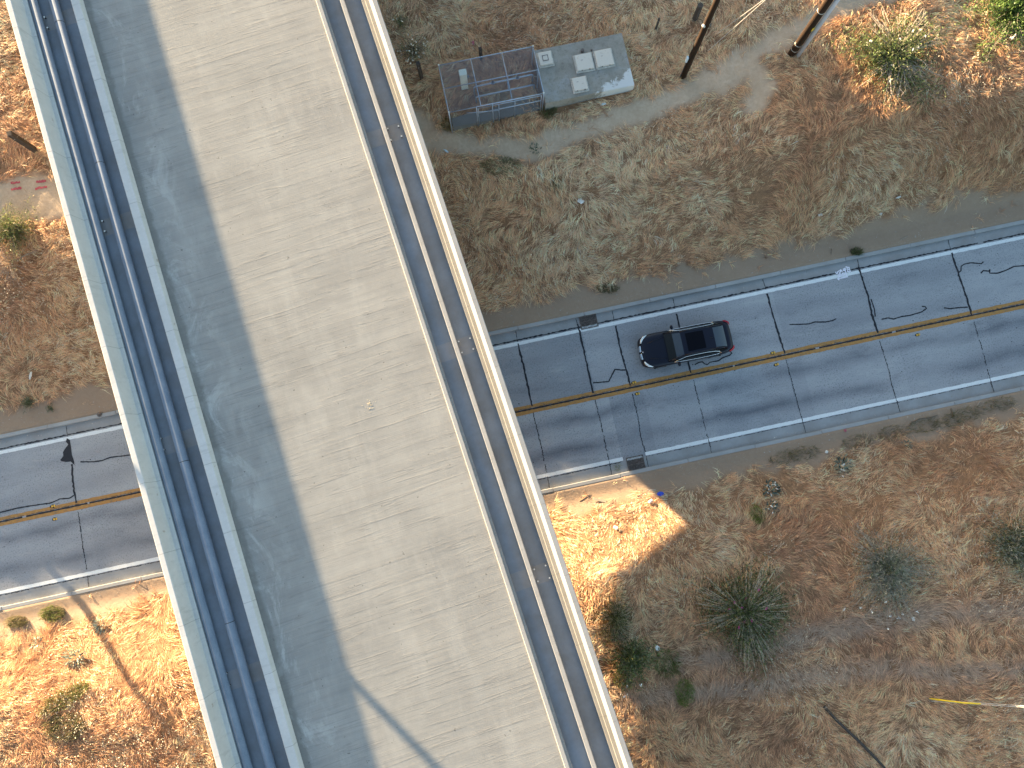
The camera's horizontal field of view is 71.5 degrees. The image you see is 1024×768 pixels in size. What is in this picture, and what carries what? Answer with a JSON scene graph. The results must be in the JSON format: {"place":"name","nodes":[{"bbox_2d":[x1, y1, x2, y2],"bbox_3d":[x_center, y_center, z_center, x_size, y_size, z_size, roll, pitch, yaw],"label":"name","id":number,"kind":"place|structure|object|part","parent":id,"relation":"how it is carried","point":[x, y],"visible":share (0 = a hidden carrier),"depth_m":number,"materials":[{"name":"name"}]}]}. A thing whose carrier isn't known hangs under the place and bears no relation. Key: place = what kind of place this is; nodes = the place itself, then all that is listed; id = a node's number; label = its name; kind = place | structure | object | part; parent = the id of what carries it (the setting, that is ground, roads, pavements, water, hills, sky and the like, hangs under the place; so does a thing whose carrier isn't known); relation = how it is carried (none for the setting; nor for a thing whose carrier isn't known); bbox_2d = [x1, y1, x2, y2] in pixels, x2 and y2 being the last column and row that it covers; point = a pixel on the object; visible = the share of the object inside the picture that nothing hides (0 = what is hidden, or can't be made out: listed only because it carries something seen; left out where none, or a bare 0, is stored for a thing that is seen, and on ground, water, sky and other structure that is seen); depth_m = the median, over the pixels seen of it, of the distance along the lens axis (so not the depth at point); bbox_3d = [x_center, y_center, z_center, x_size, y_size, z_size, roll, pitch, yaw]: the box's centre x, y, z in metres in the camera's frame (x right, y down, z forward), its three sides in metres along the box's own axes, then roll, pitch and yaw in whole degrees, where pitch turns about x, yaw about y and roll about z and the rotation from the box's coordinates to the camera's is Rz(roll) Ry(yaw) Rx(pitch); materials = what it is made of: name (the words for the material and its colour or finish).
{"place":"outdoors","nodes":[
{"label":"outdoors","id":0,"kind":"place"},
{"bbox_2d":[0,0,1023,767],"bbox_3d":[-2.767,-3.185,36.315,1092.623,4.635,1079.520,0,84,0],"label":"ground","id":1,"kind":"structure","parent":0,"point":[922,222],"depth_m":37.08,"materials":[{"name":"soil"}]},
{"bbox_2d":[4,615,28,628],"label":"weed patch","id":2,"kind":"object","parent":1,"relation":"on","point":[15,619],"visible":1,"depth_m":36.65,"materials":[{"name":"green plant"}]},
{"bbox_2d":[0,195,42,269],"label":"shrub","id":3,"kind":"object","parent":1,"relation":"on","point":[13,228],"visible":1,"depth_m":36.88,"materials":[{"name":"green plant"}]},
{"bbox_2d":[6,131,37,152],"bbox_3d":[-25.204,-12.445,36.768,0.273,2.300,0.273,-29,85,-3],"label":"fence post","id":4,"kind":"object","parent":1,"relation":"on","point":[21,141],"visible":0.89,"depth_m":36.45,"materials":[{"name":"brown wood"}]},
{"bbox_2d":[0,233,44,288],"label":"shrub","id":5,"kind":"object","parent":1,"relation":"on","point":[8,261],"visible":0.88,"depth_m":36.99,"materials":[{"name":"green plant"}]},
{"bbox_2d":[19,393,36,412],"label":"shrub","id":6,"kind":"object","parent":1,"relation":"on","point":[27,403],"visible":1,"depth_m":37.70,"materials":[{"name":"green plant"}]},
{"bbox_2d":[11,180,46,189],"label":"painted red dashes","id":7,"kind":"object","parent":1,"relation":"on","point":[37,181],"visible":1,"depth_m":37.49,"materials":[{"name":"paint"}]},
{"bbox_2d":[28,636,42,651],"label":"rosette plant","id":8,"kind":"object","parent":1,"relation":"on","point":[35,643],"visible":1,"depth_m":36.10,"materials":[{"name":"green plant"}]},
{"bbox_2d":[44,403,53,411],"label":"shrub","id":9,"kind":"object","parent":1,"relation":"on","point":[50,407],"visible":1,"depth_m":37.81,"materials":[{"name":"green plant"}]},
{"bbox_2d":[37,605,64,624],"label":"weed patch","id":10,"kind":"object","parent":1,"relation":"on","point":[50,616],"visible":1,"depth_m":36.67,"materials":[{"name":"green plant"}]},
{"bbox_2d":[35,681,89,717],"bbox_3d":[-21.991,15.398,34.774,2.904,0.686,1.106,-29,85,-3],"label":"weed patch","id":11,"kind":"object","parent":1,"relation":"on","point":[70,692],"visible":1,"depth_m":34.79,"materials":[{"name":"green plant"}]},
{"bbox_2d":[40,712,87,742],"bbox_3d":[-21.690,16.624,34.434,2.493,0.520,1.482,0,84,0],"label":"weed patch","id":12,"kind":"object","parent":1,"relation":"on","point":[58,727],"visible":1,"depth_m":34.43,"materials":[{"name":"green plant"}]},
{"bbox_2d":[61,648,85,667],"bbox_3d":[-21.915,13.742,35.551,1.405,0.346,1.089,7,84,1],"label":"rosette plant","id":13,"kind":"object","parent":1,"relation":"on","point":[70,658],"visible":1,"depth_m":35.59,"materials":[{"name":"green plant"}]},
{"bbox_2d":[91,617,107,633],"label":"rosette plant","id":14,"kind":"object","parent":1,"relation":"on","point":[96,628],"visible":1,"depth_m":36.23,"materials":[{"name":"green plant"}]},
{"bbox_2d":[5,0,633,767],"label":"concrete bridge","id":15,"kind":"structure","parent":1,"relation":"on","point":[397,580],"depth_m":31.09,"materials":[{"name":"grey concrete"}]},
{"bbox_2d":[28,0,252,767],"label":"service pipe","id":16,"kind":"object","parent":15,"relation":"on","point":[236,726],"visible":1,"depth_m":31.06,"materials":[{"name":"grey plastic"}]},
{"bbox_2d":[49,0,276,767],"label":"service pipe","id":17,"kind":"object","parent":15,"relation":"on","point":[205,536],"visible":1,"depth_m":31.02,"materials":[{"name":"grey plastic"}]},
{"bbox_2d":[389,12,411,27],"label":"shrub","id":18,"kind":"object","parent":1,"relation":"on","point":[400,21],"visible":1,"depth_m":38.08,"materials":[{"name":"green plant"}]},
{"bbox_2d":[394,28,433,64],"bbox_3d":[-5.229,-17.942,37.786,2.391,0.775,2.081,0,84,0],"label":"shrub","id":19,"kind":"object","parent":1,"relation":"on","point":[413,51],"visible":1,"depth_m":37.80,"materials":[{"name":"green plant"}]},
{"bbox_2d":[416,61,422,79],"bbox_3d":[-4.832,-16.396,37.372,0.229,1.750,0.228,-30,85,-3],"label":"fence post","id":20,"kind":"object","parent":1,"relation":"on","point":[419,69],"visible":0.88,"depth_m":37.02,"materials":[{"name":"brown wood"}]},
{"bbox_2d":[11,43,864,626],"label":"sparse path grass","id":21,"kind":"structure","parent":1,"relation":"on","point":[567,149],"depth_m":37.45,"materials":[{"name":"beige plant"}]},
{"bbox_2d":[440,114,452,131],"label":"weed patch","id":22,"kind":"object","parent":1,"relation":"on","point":[446,122],"visible":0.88,"depth_m":37.64,"materials":[{"name":"green plant"}]},
{"bbox_2d":[458,69,468,89],"bbox_3d":[-2.459,-15.853,37.023,0.506,1.451,0.350,-12,84,-1],"label":"control cabinet","id":23,"kind":"object","parent":1,"relation":"on","point":[464,79],"visible":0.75,"depth_m":36.72,"materials":[{"name":"grey metal"}]},
{"bbox_3d":[-2.489,-15.688,36.982,0.300,1.200,0.034,-12,84,-1],"label":"door","id":24,"kind":"part","parent":23,"relation":"part of","materials":[{"name":"green paint"}]},
{"bbox_2d":[478,47,481,60],"bbox_3d":[-1.650,-17.333,37.478,0.173,1.300,0.172,-31,85,-3],"label":"fence post","id":25,"kind":"object","parent":1,"relation":"on","point":[480,51],"visible":0.77,"depth_m":37.05,"materials":[{"name":"brown wood"}]},
{"bbox_2d":[438,45,544,132],"bbox_3d":[-1.052,-15.180,36.889,4.942,2.561,2.640,-12,84,-1],"label":"chain link cage","id":26,"kind":"object","parent":1,"relation":"on","point":[509,86],"visible":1,"depth_m":35.74,"materials":[{"name":"metal"}]},
{"bbox_2d":[451,95,539,130],"bbox_3d":[-0.889,-14.331,37.661,4.656,0.600,0.870,-12,84,-1],"label":"concrete pad","id":27,"kind":"object","parent":1,"relation":"on","point":[456,123],"visible":0.61,"depth_m":37.36,"materials":[{"name":"grey concrete"}]},
{"bbox_2d":[482,88,513,101],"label":"dry plant","id":28,"kind":"object","parent":1,"relation":"on","point":[507,92],"visible":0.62,"depth_m":37.53,"materials":[{"name":"brown plant"}]},
{"bbox_2d":[478,156,522,175],"bbox_3d":[-0.649,-11.457,37.374,2.537,0.381,1.254,0,84,0],"label":"weed patch","id":29,"kind":"object","parent":1,"relation":"on","point":[500,164],"visible":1,"depth_m":37.36,"materials":[{"name":"green plant"}]},
{"bbox_2d":[473,74,534,102],"bbox_3d":[-0.411,-15.501,37.243,3.209,1.200,0.512,-13,84,-1],"label":"backflow pipework","id":30,"kind":"object","parent":1,"relation":"on","point":[493,82],"visible":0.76,"depth_m":37.03,"materials":[{"name":"metal"}]},
{"bbox_2d":[0,0,1023,767],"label":"dry grass","id":31,"kind":"structure","parent":1,"relation":"on","point":[668,726],"depth_m":35.94,"materials":[{"name":"beige plant"}]},
{"bbox_2d":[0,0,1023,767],"bbox_3d":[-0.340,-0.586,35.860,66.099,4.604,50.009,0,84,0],"label":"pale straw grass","id":32,"kind":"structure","parent":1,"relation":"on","point":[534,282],"depth_m":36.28,"materials":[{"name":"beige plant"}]},
{"bbox_2d":[0,220,1023,610],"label":"kerb","id":33,"kind":"structure","parent":1,"relation":"on","point":[496,332],"depth_m":37.94,"materials":[{"name":"concrete"}]},
{"bbox_2d":[0,0,1023,767],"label":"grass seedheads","id":34,"kind":"object","parent":1,"relation":"on","point":[508,304],"depth_m":36.17,"materials":[{"name":"beige plant"}]},
{"bbox_2d":[0,0,1023,767],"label":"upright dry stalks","id":35,"kind":"object","parent":1,"relation":"on","point":[628,502],"visible":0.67,"depth_m":35.83,"materials":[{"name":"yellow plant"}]},
{"bbox_2d":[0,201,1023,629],"bbox_3d":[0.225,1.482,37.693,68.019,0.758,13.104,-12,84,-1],"label":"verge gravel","id":36,"kind":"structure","parent":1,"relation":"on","point":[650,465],"depth_m":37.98,"materials":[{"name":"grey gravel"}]},
{"bbox_2d":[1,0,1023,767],"bbox_3d":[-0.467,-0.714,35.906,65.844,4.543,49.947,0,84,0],"label":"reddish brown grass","id":37,"kind":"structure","parent":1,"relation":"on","point":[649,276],"depth_m":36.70,"materials":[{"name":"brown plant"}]},
{"bbox_2d":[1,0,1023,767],"bbox_3d":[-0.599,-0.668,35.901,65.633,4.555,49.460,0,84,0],"label":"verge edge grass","id":38,"kind":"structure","parent":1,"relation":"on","point":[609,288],"depth_m":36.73,"materials":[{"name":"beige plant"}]},
{"bbox_2d":[529,143,541,153],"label":"rosette plant","id":39,"kind":"object","parent":1,"relation":"on","point":[535,147],"visible":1,"depth_m":37.21,"materials":[{"name":"green plant"}]},
{"bbox_2d":[539,102,558,119],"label":"weed patch","id":40,"kind":"object","parent":1,"relation":"on","point":[548,112],"visible":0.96,"depth_m":37.24,"materials":[{"name":"green plant"}]},
{"bbox_2d":[550,176,561,190],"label":"weed patch","id":41,"kind":"object","parent":1,"relation":"on","point":[555,184],"visible":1,"depth_m":37.29,"materials":[{"name":"green plant"}]},
{"bbox_2d":[533,33,633,109],"bbox_3d":[3.726,-16.311,37.500,4.712,1.680,2.936,-12,84,-1],"label":"concrete vault","id":42,"kind":"object","parent":1,"relation":"on","point":[580,71],"visible":0.98,"depth_m":36.78,"materials":[{"name":"concrete"}]},
{"bbox_2d":[593,497,606,502],"bbox_3d":[4.608,6.095,37.328,0.706,0.030,0.120,12,84,1],"label":"wooden board","id":43,"kind":"object","parent":1,"relation":"on","point":[597,499],"visible":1,"depth_m":37.31,"materials":[{"name":"brown wood"}]},
{"bbox_2d":[594,282,619,293],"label":"weed patch","id":44,"kind":"object","parent":1,"relation":"on","point":[604,286],"visible":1,"depth_m":38.53,"materials":[{"name":"green plant"}]},
{"bbox_2d":[593,580,638,651],"bbox_3d":[5.001,11.329,34.493,2.342,1.254,3.751,15,84,2],"label":"shrub","id":45,"kind":"object","parent":1,"relation":"on","point":[615,618],"visible":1,"depth_m":34.58,"materials":[{"name":"green plant"}]},
{"bbox_2d":[612,671,632,690],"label":"weed patch","id":46,"kind":"object","parent":1,"relation":"on","point":[620,683],"visible":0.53,"depth_m":34.64,"materials":[{"name":"green plant"}]},
{"bbox_2d":[603,630,663,700],"bbox_3d":[5.846,13.501,34.288,3.118,1.511,3.436,0,84,0],"label":"shrub","id":47,"kind":"object","parent":1,"relation":"on","point":[631,659],"visible":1,"depth_m":34.27,"materials":[{"name":"green plant"}]},
{"bbox_2d":[654,648,682,679],"bbox_3d":[7.624,13.623,34.674,1.575,0.465,1.585,0,84,0],"label":"weed patch","id":48,"kind":"object","parent":1,"relation":"on","point":[668,663],"visible":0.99,"depth_m":34.71,"materials":[{"name":"green plant"}]},
{"bbox_2d":[675,677,695,707],"bbox_3d":[8.363,14.980,34.557,1.179,0.446,1.591,0,84,0],"label":"weed patch","id":49,"kind":"object","parent":1,"relation":"on","point":[684,699],"visible":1,"depth_m":34.56,"materials":[{"name":"green plant"}]},
{"bbox_2d":[692,2,702,21],"bbox_3d":[9.568,-19.154,36.788,0.292,1.450,0.300,0,84,0],"label":"fence post","id":50,"kind":"object","parent":1,"relation":"on","point":[697,11],"visible":0.98,"depth_m":36.46,"materials":[{"name":"brown wood"}]},
{"bbox_2d":[679,0,719,79],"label":"utility pole","id":51,"kind":"object","parent":1,"relation":"on","point":[689,59],"visible":0.94,"depth_m":33.75,"materials":[{"name":"brown wood"}]},
{"bbox_2d":[667,546,804,680],"bbox_3d":[11.194,11.396,34.210,6.079,2.051,6.394,-17,84,-2],"label":"shrub","id":52,"kind":"object","parent":1,"relation":"on","point":[749,615],"visible":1,"depth_m":34.41,"materials":[{"name":"green plant"}]},
{"bbox_2d":[749,503,765,524],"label":"weed patch","id":53,"kind":"object","parent":1,"relation":"on","point":[754,518],"visible":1,"depth_m":36.25,"materials":[{"name":"green plant"}]},
{"bbox_2d":[763,479,780,499],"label":"rosette plant","id":54,"kind":"object","parent":1,"relation":"on","point":[769,486],"visible":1,"depth_m":36.72,"materials":[{"name":"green plant"}]},
{"bbox_2d":[764,500,780,515],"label":"rosette plant","id":55,"kind":"object","parent":1,"relation":"on","point":[775,506],"visible":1,"depth_m":36.27,"materials":[{"name":"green plant"}]},
{"bbox_2d":[768,448,803,464],"bbox_3d":[14.490,3.821,37.475,1.975,0.461,0.924,-18,84,-2],"label":"weed patch","id":56,"kind":"object","parent":1,"relation":"on","point":[784,457],"visible":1,"depth_m":37.54,"materials":[{"name":"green plant"}]},
{"bbox_2d":[789,446,820,460],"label":"weed patch","id":57,"kind":"object","parent":1,"relation":"on","point":[803,453],"visible":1,"depth_m":37.57,"materials":[{"name":"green plant"}]},
{"bbox_2d":[788,0,839,57],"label":"utility pole","id":58,"kind":"object","parent":1,"relation":"on","point":[810,27],"visible":0.88,"depth_m":33.70,"materials":[{"name":"brown wood"}]},
{"bbox_2d":[709,0,764,49],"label":"guy wire","id":59,"kind":"object","parent":58,"relation":"attached to","point":[737,24],"visible":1,"depth_m":34.60,"materials":[{"name":"metal"}]},
{"bbox_2d":[716,0,762,34],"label":"guy wire","id":60,"kind":"object","parent":58,"relation":"attached to","point":[739,17],"visible":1,"depth_m":35.07,"materials":[{"name":"metal"}]},
{"bbox_2d":[833,453,851,476],"bbox_3d":[17.253,4.276,36.984,1.091,0.347,1.426,19,84,2],"label":"rosette plant","id":61,"kind":"object","parent":1,"relation":"on","point":[843,460],"visible":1,"depth_m":37.02,"materials":[{"name":"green plant"}]},
{"bbox_2d":[823,705,885,767],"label":"fallen pole","id":62,"kind":"object","parent":1,"relation":"on","point":[846,729],"visible":1,"depth_m":34.10,"materials":[{"name":"brown wood"}]},
{"bbox_2d":[849,246,864,255],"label":"weed patch","id":63,"kind":"object","parent":1,"relation":"on","point":[854,250],"visible":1,"depth_m":38.73,"materials":[{"name":"green plant"}]},
{"bbox_2d":[842,433,875,448],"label":"weed patch","id":64,"kind":"object","parent":1,"relation":"on","point":[858,442],"visible":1,"depth_m":37.62,"materials":[{"name":"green plant"}]},
{"bbox_2d":[871,545,902,583],"bbox_3d":[18.174,8.832,34.502,1.794,1.074,1.992,-13,84,-1],"label":"shrub","id":65,"kind":"object","parent":1,"relation":"on","point":[887,570],"visible":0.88,"depth_m":34.45,"materials":[{"name":"green plant"}]},
{"bbox_2d":[821,1,957,112],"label":"shrub","id":66,"kind":"object","parent":1,"relation":"on","point":[892,54],"visible":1,"depth_m":34.92,"materials":[{"name":"green plant"}]},
{"bbox_2d":[875,424,911,440],"bbox_3d":[20.236,2.542,37.640,2.020,0.400,0.919,-10,84,-1],"label":"weed patch","id":67,"kind":"object","parent":1,"relation":"on","point":[891,432],"visible":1,"depth_m":37.67,"materials":[{"name":"green plant"}]},
{"bbox_2d":[834,511,966,632],"bbox_3d":[18.050,9.252,34.424,6.225,1.375,5.572,34,85,3],"label":"shrub","id":68,"kind":"object","parent":1,"relation":"on","point":[876,573],"visible":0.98,"depth_m":34.48,"materials":[{"name":"green plant"}]},
{"bbox_2d":[909,415,936,425],"bbox_3d":[21.875,1.878,37.876,1.712,0.055,0.212,-21,84,-2],"label":"stick","id":69,"kind":"object","parent":1,"relation":"on","point":[922,418],"visible":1,"depth_m":37.86,"materials":[{"name":"wood"}]},
{"bbox_2d":[906,416,940,432],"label":"weed patch","id":70,"kind":"object","parent":1,"relation":"on","point":[924,424],"visible":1,"depth_m":37.72,"materials":[{"name":"green plant"}]},
{"bbox_2d":[935,410,966,428],"bbox_3d":[23.302,1.948,37.696,1.966,0.413,0.966,-18,84,-2],"label":"weed patch","id":71,"kind":"object","parent":1,"relation":"on","point":[945,422],"visible":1,"depth_m":37.75,"materials":[{"name":"green plant"}]},
{"bbox_2d":[953,404,986,420],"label":"weed patch","id":72,"kind":"object","parent":1,"relation":"on","point":[972,413],"visible":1,"depth_m":37.82,"materials":[{"name":"green plant"}]},
{"bbox_2d":[929,698,1022,706],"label":"guarded guy wire","id":73,"kind":"object","parent":1,"relation":"attached to","point":[948,701],"visible":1,"depth_m":33.10,"materials":[{"name":"metal"}]},
{"bbox_2d":[973,42,992,62],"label":"weed patch","id":74,"kind":"object","parent":1,"relation":"on","point":[976,48],"visible":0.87,"depth_m":35.74,"materials":[{"name":"green plant"}]},
{"bbox_2d":[953,0,1023,62],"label":"shrub","id":75,"kind":"object","parent":1,"relation":"on","point":[1013,15],"visible":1,"depth_m":35.16,"materials":[{"name":"green plant"}]},
{"bbox_2d":[962,505,1023,592],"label":"shrub","id":76,"kind":"object","parent":1,"relation":"on","point":[1015,543],"visible":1,"depth_m":34.29,"materials":[{"name":"green plant"}]},
{"bbox_2d":[982,396,1014,411],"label":"weed patch","id":77,"kind":"object","parent":1,"relation":"on","point":[991,406],"visible":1,"depth_m":37.88,"materials":[{"name":"green plant"}]},
{"bbox_2d":[0,235,1023,594],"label":"road","id":78,"kind":"structure","parent":0,"point":[42,549],"depth_m":38.22,"materials":[{"name":"grey asphalt"}]},
{"bbox_2d":[0,224,1023,606],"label":"gutter","id":79,"kind":"object","parent":78,"relation":"on","point":[598,470],"visible":0.5,"depth_m":38.07,"materials":[{"name":"concrete"}]},
{"bbox_2d":[578,314,598,329],"bbox_3d":[4.154,-3.373,38.549,0.963,0.030,0.710,-12,84,-1],"label":"storm drain","id":80,"kind":"object","parent":79,"relation":"on","point":[588,321],"visible":1,"depth_m":38.54,"materials":[{"name":"metal"}]},
{"bbox_2d":[626,454,645,470],"bbox_3d":[6.574,4.184,37.754,0.933,0.030,0.716,-12,84,-1],"label":"storm drain","id":81,"kind":"object","parent":79,"relation":"on","point":[635,462],"visible":1,"depth_m":37.75,"materials":[{"name":"metal"}]},
{"bbox_2d":[0,236,1023,593],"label":"edge line","id":82,"kind":"object","parent":78,"relation":"on","point":[616,458],"visible":0.61,"depth_m":38.12,"materials":[{"name":"white paint"}]},
{"bbox_2d":[0,300,1023,525],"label":"line","id":83,"kind":"object","parent":78,"relation":"on","point":[613,393],"visible":0.61,"depth_m":38.27,"materials":[{"name":"yellow paint"}]},
{"bbox_2d":[0,233,1023,595],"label":"crack sealant","id":84,"kind":"object","parent":78,"relation":"on","point":[66,457],"visible":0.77,"depth_m":38.34,"materials":[{"name":"black asphalt"}]},
{"bbox_2d":[0,303,1023,522],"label":"stripe","id":85,"kind":"object","parent":78,"relation":"on","point":[649,383],"visible":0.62,"depth_m":38.26,"materials":[{"name":"yellow paint"}]},
{"bbox_2d":[637,320,734,368],"bbox_3d":[9.227,-2.118,37.683,5.014,1.490,2.240,-11,84,-1],"label":"car","id":86,"kind":"object","parent":78,"relation":"on","point":[672,346],"visible":1,"depth_m":37.32,"materials":[{"name":"black paint"}]},
{"bbox_3d":[9.516,-2.954,37.343,3.140,0.530,0.280,-11,84,-1],"label":"side window","id":87,"kind":"part","parent":86,"relation":"part of","materials":[{"name":"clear glass"}]},
{"bbox_3d":[9.796,-1.539,37.195,3.140,0.530,0.280,-11,84,-1],"label":"side window","id":88,"kind":"part","parent":86,"relation":"part of","materials":[{"name":"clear glass"}]},
{"bbox_3d":[10.877,-2.493,37.220,0.650,0.298,1.134,-11,84,-1],"label":"rear window","id":89,"kind":"part","parent":86,"relation":"part of","materials":[{"name":"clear glass"}]},
{"bbox_2d":[835,266,850,279],"bbox_3d":[18.105,-6.051,38.833,0.855,0.003,0.680,-12,84,-1],"label":"painted survey mark","id":90,"kind":"object","parent":78,"relation":"on","point":[840,275],"visible":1,"depth_m":38.84,"materials":[{"name":"white paint"}]}
]}

